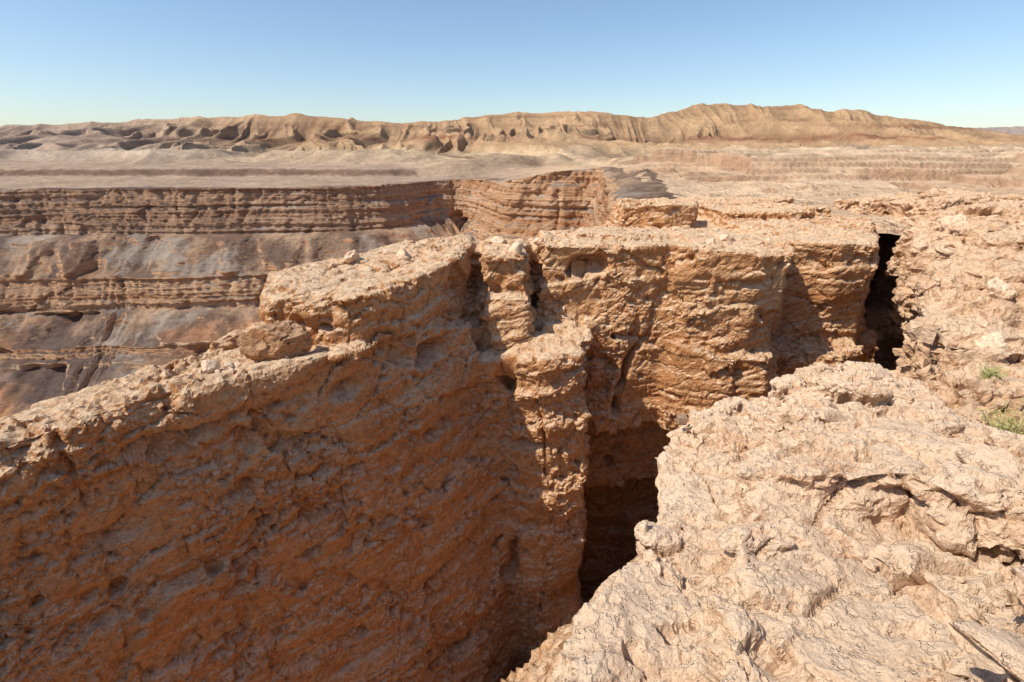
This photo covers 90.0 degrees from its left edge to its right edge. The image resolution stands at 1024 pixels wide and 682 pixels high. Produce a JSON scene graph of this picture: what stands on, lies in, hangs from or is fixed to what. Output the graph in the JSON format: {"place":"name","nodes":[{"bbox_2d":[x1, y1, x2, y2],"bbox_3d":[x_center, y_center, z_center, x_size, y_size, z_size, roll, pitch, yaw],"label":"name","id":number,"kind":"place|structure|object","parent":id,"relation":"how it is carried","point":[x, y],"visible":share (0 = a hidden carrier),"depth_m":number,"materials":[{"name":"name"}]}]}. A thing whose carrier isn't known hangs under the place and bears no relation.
{"place":"outdoors","nodes":[
{"label":"outdoors","id":0,"kind":"place"},
{"bbox_2d":[0,167,687,417],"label":"canyon wall","id":1,"kind":"structure","parent":0,"point":[98,286],"depth_m":144.50,"materials":[{"name":"brown stone"}]},
{"bbox_2d":[0,196,879,681],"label":"cliff","id":2,"kind":"structure","parent":0,"point":[432,460],"depth_m":12.94,"materials":[{"name":"brown stone"}]},
{"bbox_2d":[163,372,170,378],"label":"stone","id":3,"kind":"object","parent":2,"relation":"on","point":[166,375],"visible":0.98,"depth_m":10.02,"materials":[{"name":"beige stone"}]},
{"bbox_2d":[201,359,220,373],"bbox_3d":[-5.738,0.500,9.749,0.306,0.321,0.267,-14,21,-2],"label":"stone","id":4,"kind":"object","parent":2,"relation":"on","point":[208,366],"visible":0.91,"depth_m":9.70,"materials":[{"name":"beige stone"}]},
{"bbox_2d":[224,362,234,369],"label":"stone","id":5,"kind":"object","parent":2,"relation":"on","point":[228,365],"visible":0.84,"depth_m":9.84,"materials":[{"name":"beige stone"}]},
{"bbox_2d":[234,362,240,367],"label":"stone","id":6,"kind":"object","parent":2,"relation":"on","point":[237,364],"visible":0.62,"depth_m":10.27,"materials":[{"name":"beige stone"}]},
{"bbox_2d":[239,320,312,361],"bbox_3d":[-4.893,0.095,10.681,1.400,1.007,0.648,-19,18,-17],"label":"boulder","id":7,"kind":"object","parent":2,"relation":"on","point":[277,340],"visible":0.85,"depth_m":10.48,"materials":[{"name":"brown stone"}]},
{"bbox_2d":[343,249,359,263],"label":"stone","id":8,"kind":"object","parent":2,"relation":"on","point":[352,256],"visible":0.89,"depth_m":13.93,"materials":[{"name":"beige stone"}]},
{"bbox_2d":[383,248,395,254],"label":"stone","id":9,"kind":"object","parent":2,"relation":"on","point":[387,251],"visible":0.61,"depth_m":14.79,"materials":[{"name":"beige stone"}]},
{"bbox_2d":[395,248,410,260],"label":"stone","id":10,"kind":"object","parent":2,"relation":"on","point":[402,254],"visible":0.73,"depth_m":14.14,"materials":[{"name":"beige stone"}]},
{"bbox_2d":[490,236,506,243],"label":"stone","id":11,"kind":"object","parent":2,"relation":"on","point":[497,240],"visible":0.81,"depth_m":16.08,"materials":[{"name":"beige stone"}]},
{"bbox_2d":[508,241,522,255],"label":"stone","id":12,"kind":"object","parent":2,"relation":"on","point":[515,248],"visible":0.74,"depth_m":14.70,"materials":[{"name":"beige stone"}]},
{"bbox_2d":[533,237,539,244],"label":"stone","id":13,"kind":"object","parent":2,"relation":"on","point":[535,241],"visible":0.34,"depth_m":16.28,"materials":[{"name":"beige stone"}]},
{"bbox_2d":[705,238,715,244],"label":"stone","id":14,"kind":"object","parent":2,"relation":"on","point":[711,241],"visible":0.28,"depth_m":15.79,"materials":[{"name":"beige stone"}]},
{"bbox_2d":[718,234,735,241],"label":"stone","id":15,"kind":"object","parent":2,"relation":"on","point":[726,237],"visible":0.59,"depth_m":16.44,"materials":[{"name":"beige stone"}]},
{"bbox_2d":[739,246,749,250],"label":"stone","id":16,"kind":"object","parent":2,"relation":"on","point":[745,248],"visible":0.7,"depth_m":14.85,"materials":[{"name":"beige stone"}]},
{"bbox_2d":[0,103,1023,234],"bbox_3d":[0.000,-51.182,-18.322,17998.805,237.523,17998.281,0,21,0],"label":"ground","id":17,"kind":"structure","parent":0,"point":[800,154],"depth_m":307.45,"materials":[{"name":"beige sand"}]},
{"bbox_2d":[0,0,1023,127],"label":"sky","id":18,"kind":"structure","parent":0,"point":[958,63],"materials":[{"name":"blue"}]},
{"bbox_2d":[581,595,593,605],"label":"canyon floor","id":19,"kind":"structure","parent":0,"point":[584,599],"depth_m":24.07,"materials":[{"name":"brown stone"}]},
{"bbox_2d":[500,419,1009,681],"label":"cliff","id":20,"kind":"structure","parent":0,"point":[541,665],"depth_m":10.88,"materials":[{"name":"beige stone"}]},
{"bbox_2d":[552,360,1023,681],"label":"rock ledge","id":21,"kind":"object","parent":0,"point":[924,518],"visible":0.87,"depth_m":3.30,"materials":[{"name":"beige stone"}]},
{"bbox_2d":[636,520,647,532],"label":"stone","id":22,"kind":"object","parent":21,"relation":"on","point":[641,526],"visible":0.89,"depth_m":3.62,"materials":[{"name":"beige stone"}]},
{"bbox_2d":[650,560,662,575],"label":"stone","id":23,"kind":"object","parent":21,"relation":"on","point":[658,565],"visible":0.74,"depth_m":3.29,"materials":[{"name":"beige stone"}]},
{"bbox_2d":[696,643,710,657],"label":"stone","id":24,"kind":"object","parent":21,"relation":"on","point":[702,648],"visible":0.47,"depth_m":2.62,"materials":[{"name":"beige stone"}]},
{"bbox_2d":[718,416,729,420],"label":"stone","id":25,"kind":"object","parent":21,"relation":"on","point":[724,418],"visible":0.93,"depth_m":5.83,"materials":[{"name":"beige stone"}]},
{"bbox_2d":[743,415,751,420],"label":"stone","id":26,"kind":"object","parent":21,"relation":"on","point":[746,417],"visible":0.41,"depth_m":5.98,"materials":[{"name":"beige stone"}]},
{"bbox_2d":[803,584,815,594],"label":"stone","id":27,"kind":"object","parent":21,"relation":"on","point":[808,589],"visible":1,"depth_m":2.86,"materials":[{"name":"beige stone"}]},
{"bbox_2d":[823,396,833,401],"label":"stone","id":28,"kind":"object","parent":21,"relation":"on","point":[829,398],"visible":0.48,"depth_m":5.64,"materials":[{"name":"beige stone"}]},
{"bbox_2d":[803,661,858,681],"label":"boulder","id":29,"kind":"object","parent":21,"relation":"on","point":[821,672],"visible":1,"depth_m":2.31,"materials":[{"name":"beige stone"}]},
{"bbox_2d":[862,559,877,571],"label":"stone","id":30,"kind":"object","parent":21,"relation":"on","point":[870,564],"visible":0.97,"depth_m":3.20,"materials":[{"name":"beige stone"}]},
{"bbox_2d":[893,389,914,403],"bbox_3d":[5.186,0.762,6.949,0.291,0.272,0.479,-12,23,-28],"label":"boulder","id":31,"kind":"object","parent":21,"relation":"on","point":[907,397],"visible":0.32,"depth_m":6.78,"materials":[{"name":"beige stone"}]},
{"bbox_2d":[923,401,932,408],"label":"stone","id":32,"kind":"object","parent":21,"relation":"on","point":[928,404],"visible":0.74,"depth_m":5.25,"materials":[{"name":"beige stone"}]},
{"bbox_2d":[923,419,965,437],"bbox_3d":[3.882,0.837,4.694,0.480,0.275,0.312,3,13,-4],"label":"boulder","id":33,"kind":"object","parent":21,"relation":"on","point":[947,429],"visible":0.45,"depth_m":4.60,"materials":[{"name":"beige stone"}]},
{"bbox_2d":[936,409,955,414],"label":"boulder","id":34,"kind":"object","parent":21,"relation":"on","point":[948,411],"visible":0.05,"depth_m":5.28,"materials":[{"name":"beige stone"}]},
{"bbox_2d":[942,615,957,632],"bbox_3d":[2.479,1.623,2.899,0.094,0.040,0.124,-7,33,10],"label":"stone","id":35,"kind":"object","parent":21,"relation":"on","point":[946,619],"visible":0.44,"depth_m":2.91,"materials":[{"name":"beige stone"}]},
{"bbox_2d":[952,576,965,583],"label":"stone","id":36,"kind":"object","parent":21,"relation":"on","point":[961,580],"visible":1,"depth_m":3.05,"materials":[{"name":"beige stone"}]},
{"bbox_2d":[949,620,1023,681],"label":"boulder","id":37,"kind":"object","parent":21,"relation":"on","point":[1003,649],"visible":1,"depth_m":2.00,"materials":[{"name":"beige stone"}]},
{"bbox_2d":[954,443,1023,487],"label":"boulder","id":38,"kind":"object","parent":21,"relation":"on","point":[984,456],"visible":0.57,"depth_m":3.52,"materials":[{"name":"beige stone"}]},
{"bbox_2d":[983,430,1023,463],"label":"boulder","id":39,"kind":"object","parent":21,"relation":"on","point":[1011,442],"visible":0.43,"depth_m":4.02,"materials":[{"name":"beige stone"}]},
{"bbox_2d":[832,187,1023,433],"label":"rock plateau","id":40,"kind":"structure","parent":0,"point":[923,323],"depth_m":13.84,"materials":[{"name":"beige stone"}]},
{"bbox_2d":[934,247,956,255],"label":"boulder","id":41,"kind":"object","parent":40,"relation":"on","point":[948,251],"visible":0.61,"depth_m":15.87,"materials":[{"name":"stone"}]},
{"bbox_2d":[948,224,955,230],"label":"stone","id":42,"kind":"object","parent":40,"relation":"on","point":[951,226],"visible":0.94,"depth_m":16.53,"materials":[{"name":"beige stone"}]},
{"bbox_2d":[939,214,969,229],"bbox_3d":[14.794,-3.844,17.098,0.792,0.772,1.107,10,23,25],"label":"boulder","id":43,"kind":"object","parent":40,"relation":"on","point":[958,220],"visible":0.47,"depth_m":16.98,"materials":[{"name":"stone"}]},
{"bbox_2d":[973,331,1007,351],"bbox_3d":[10.561,0.102,11.308,0.507,0.681,0.660,8,22,21],"label":"boulder","id":44,"kind":"object","parent":40,"relation":"on","point":[995,340],"visible":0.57,"depth_m":11.18,"materials":[{"name":"stone"}]},
{"bbox_2d":[970,362,1011,380],"bbox_3d":[9.293,0.578,9.935,0.621,0.412,0.557,0,21,0],"label":"desert shrub","id":45,"kind":"object","parent":40,"relation":"on","point":[990,374],"visible":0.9,"depth_m":9.92,"materials":[{"name":"green plant"}]},
{"bbox_2d":[973,396,1023,434],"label":"desert shrub","id":46,"kind":"object","parent":40,"relation":"on","point":[1011,427],"visible":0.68,"depth_m":8.39,"materials":[{"name":"green plant"}]},
{"bbox_2d":[986,276,1016,300],"bbox_3d":[11.814,-1.189,12.397,0.733,0.783,0.644,-21,14,-24],"label":"boulder","id":47,"kind":"object","parent":40,"relation":"on","point":[998,288],"visible":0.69,"depth_m":12.20,"materials":[{"name":"stone"}]},
{"bbox_2d":[1016,222,1023,228],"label":"stone","id":48,"kind":"object","parent":40,"relation":"on","point":[1020,225],"visible":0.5,"depth_m":15.70,"materials":[{"name":"beige stone"}]}
]}

